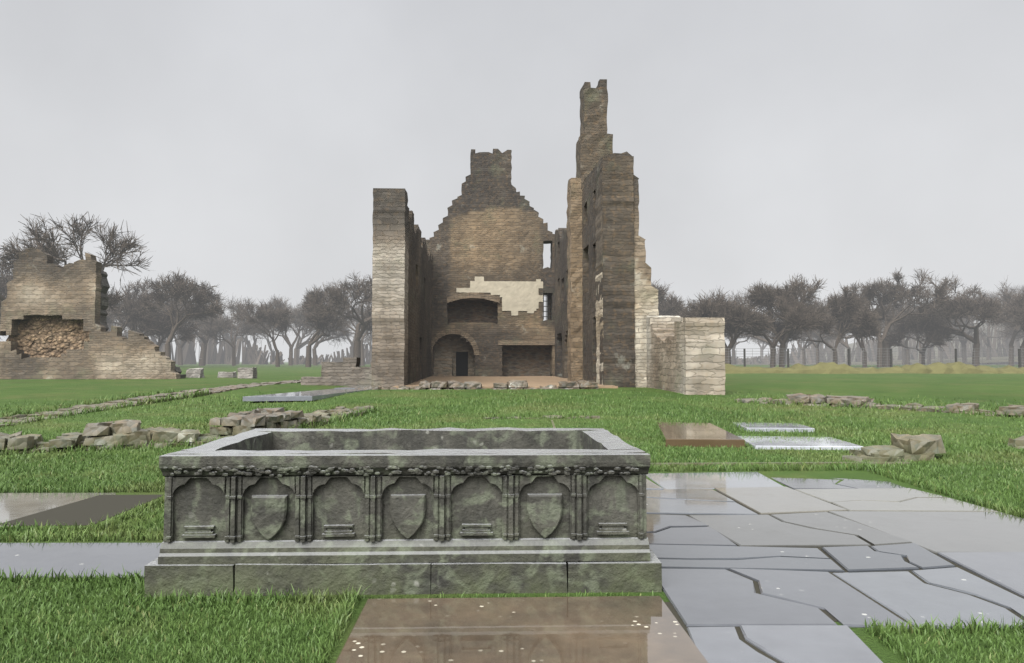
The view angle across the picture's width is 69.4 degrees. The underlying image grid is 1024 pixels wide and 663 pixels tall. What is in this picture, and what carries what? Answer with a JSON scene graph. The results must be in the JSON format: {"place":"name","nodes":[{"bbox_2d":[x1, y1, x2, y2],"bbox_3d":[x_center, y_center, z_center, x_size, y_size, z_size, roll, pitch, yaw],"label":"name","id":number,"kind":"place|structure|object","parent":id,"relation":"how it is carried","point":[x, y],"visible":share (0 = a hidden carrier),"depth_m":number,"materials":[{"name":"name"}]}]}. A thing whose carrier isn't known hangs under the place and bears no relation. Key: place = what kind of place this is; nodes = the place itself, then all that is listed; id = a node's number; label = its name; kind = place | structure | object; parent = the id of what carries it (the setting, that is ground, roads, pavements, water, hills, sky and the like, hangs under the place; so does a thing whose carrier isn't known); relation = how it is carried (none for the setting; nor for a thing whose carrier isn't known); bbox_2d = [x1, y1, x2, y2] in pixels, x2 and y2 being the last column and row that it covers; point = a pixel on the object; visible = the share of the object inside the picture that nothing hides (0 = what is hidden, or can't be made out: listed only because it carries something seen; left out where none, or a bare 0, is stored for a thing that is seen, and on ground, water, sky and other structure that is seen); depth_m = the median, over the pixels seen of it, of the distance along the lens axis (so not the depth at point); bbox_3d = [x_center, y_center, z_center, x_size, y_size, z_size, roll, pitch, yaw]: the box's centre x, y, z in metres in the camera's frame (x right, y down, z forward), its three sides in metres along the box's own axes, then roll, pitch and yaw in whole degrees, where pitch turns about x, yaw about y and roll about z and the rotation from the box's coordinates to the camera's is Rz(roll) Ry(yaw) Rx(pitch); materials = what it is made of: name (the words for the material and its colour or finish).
{"place":"outdoors","nodes":[
{"label":"outdoors","id":0,"kind":"place"},
{"bbox_2d":[0,362,1023,662],"bbox_3d":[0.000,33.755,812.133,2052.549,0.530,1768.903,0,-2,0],"label":"ground","id":1,"kind":"structure","parent":0,"point":[974,388],"depth_m":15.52,"materials":[{"name":"green plant"}]},
{"bbox_2d":[0,427,218,454],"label":"cloister wall","id":2,"kind":"structure","parent":1,"relation":"on","point":[18,440],"depth_m":11.27,"materials":[{"name":"stone"}]},
{"bbox_2d":[0,247,256,378],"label":"ruined wall","id":3,"kind":"structure","parent":1,"relation":"on","point":[53,323],"depth_m":37.07,"materials":[{"name":"stone"}]},
{"bbox_2d":[0,380,300,426],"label":"foundation","id":4,"kind":"object","parent":1,"relation":"on","point":[74,408],"visible":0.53,"depth_m":18.92,"materials":[{"name":"stone"}]},
{"bbox_2d":[82,405,372,449],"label":"cloister wall","id":5,"kind":"structure","parent":1,"relation":"on","point":[100,433],"depth_m":12.36,"materials":[{"name":"stone"}]},
{"bbox_2d":[145,427,661,596],"bbox_3d":[-0.665,1.261,5.416,3.113,0.959,1.930,0,-2,-2],"label":"stone tomb chest","id":6,"kind":"object","parent":1,"relation":"on","point":[399,511],"visible":1,"depth_m":4.52,"materials":[{"name":"stone"}]},
{"bbox_2d":[0,212,1023,367],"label":"trees","id":7,"kind":"object","parent":1,"relation":"on","point":[854,314],"visible":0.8,"depth_m":103.57,"materials":[{"name":"grey plant"}]},
{"bbox_2d":[0,277,1023,365],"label":"trees","id":8,"kind":"object","parent":1,"relation":"on","point":[221,324],"visible":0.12,"depth_m":153.51,"materials":[{"name":"grey plant"}]},
{"bbox_2d":[0,491,1023,662],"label":"paving bed","id":9,"kind":"object","parent":1,"relation":"on","point":[94,509],"visible":0.15,"depth_m":6.65,"materials":[{"name":"soil"}]},
{"bbox_2d":[0,472,1023,662],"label":"paving slabs","id":10,"kind":"structure","parent":9,"relation":"on","point":[706,544],"depth_m":5.20,"materials":[{"name":"grey stone"}]},
{"bbox_2d":[335,596,707,662],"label":"grave slab","id":11,"kind":"structure","parent":9,"relation":"on","point":[621,629],"depth_m":3.78,"materials":[{"name":"brown stone"}]},
{"bbox_2d":[301,79,724,394],"bbox_3d":[-1.179,-4.089,32.447,13.634,13.604,22.448,0,-2,-3],"label":"abbey ruin","id":12,"kind":"object","parent":1,"relation":"on","point":[458,301],"visible":0.95,"depth_m":31.24,"materials":[{"name":"stone"}]},
{"bbox_2d":[483,415,599,418],"bbox_3d":[0.617,1.815,15.486,2.466,0.108,0.436,0,-2,-4],"label":"stone row","id":13,"kind":"object","parent":1,"relation":"on","point":[592,417],"depth_m":15.36,"materials":[{"name":"grey stone"}]},
{"bbox_2d":[243,385,862,449],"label":"grave slabs","id":14,"kind":"structure","parent":1,"relation":"on","point":[682,434],"depth_m":12.45,"materials":[{"name":"grey stone"}]},
{"bbox_2d":[551,420,909,465],"bbox_3d":[2.992,1.808,12.580,4.599,0.244,5.782,0,-2,0],"label":"kerb edging","id":15,"kind":"object","parent":1,"relation":"on","point":[775,463],"visible":0.21,"depth_m":9.80,"materials":[{"name":"stone"}]},
{"bbox_2d":[725,362,1023,373],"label":"rough grass bank","id":16,"kind":"structure","parent":1,"relation":"on","point":[917,368],"depth_m":53.96,"materials":[{"name":"beige plant"}]},
{"bbox_2d":[725,348,1023,367],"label":"deer fence","id":17,"kind":"object","parent":1,"relation":"on","point":[891,364],"visible":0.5,"depth_m":55.96,"materials":[{"name":"metal"}]},
{"bbox_2d":[734,393,1023,417],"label":"foundation","id":18,"kind":"object","parent":1,"relation":"on","point":[861,400],"visible":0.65,"depth_m":17.80,"materials":[{"name":"stone"}]},
{"bbox_2d":[842,433,945,461],"bbox_3d":[5.283,1.629,10.432,1.532,0.366,0.834,1,-2,-20],"label":"stone pile","id":19,"kind":"object","parent":1,"relation":"on","point":[905,447],"visible":0.84,"depth_m":10.23,"materials":[{"name":"beige stone"}]},
{"bbox_2d":[1007,435,1023,448],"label":"stone block","id":20,"kind":"object","parent":1,"relation":"on","point":[1018,442],"depth_m":11.37,"materials":[{"name":"beige stone"}]},
{"bbox_2d":[0,0,1023,361],"label":"sky","id":21,"kind":"structure","parent":0,"point":[249,143],"materials":[{"name":"white"}]},
{"bbox_2d":[124,324,1019,364],"bbox_3d":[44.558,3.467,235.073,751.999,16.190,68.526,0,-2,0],"label":"woodland backdrop","id":22,"kind":"structure","parent":0,"point":[251,355],"depth_m":228.43,"materials":[{"name":"grey plant"}]},
{"bbox_2d":[740,323,1022,363],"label":"hill","id":23,"kind":"structure","parent":0,"point":[948,360],"depth_m":242.59,"materials":[{"name":"grey"}]},
{"bbox_2d":[759,285,1023,357],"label":"hill trees","id":24,"kind":"object","parent":23,"relation":"on","point":[990,294],"visible":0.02,"depth_m":341.99,"materials":[{"name":"grey plant"}]}
]}

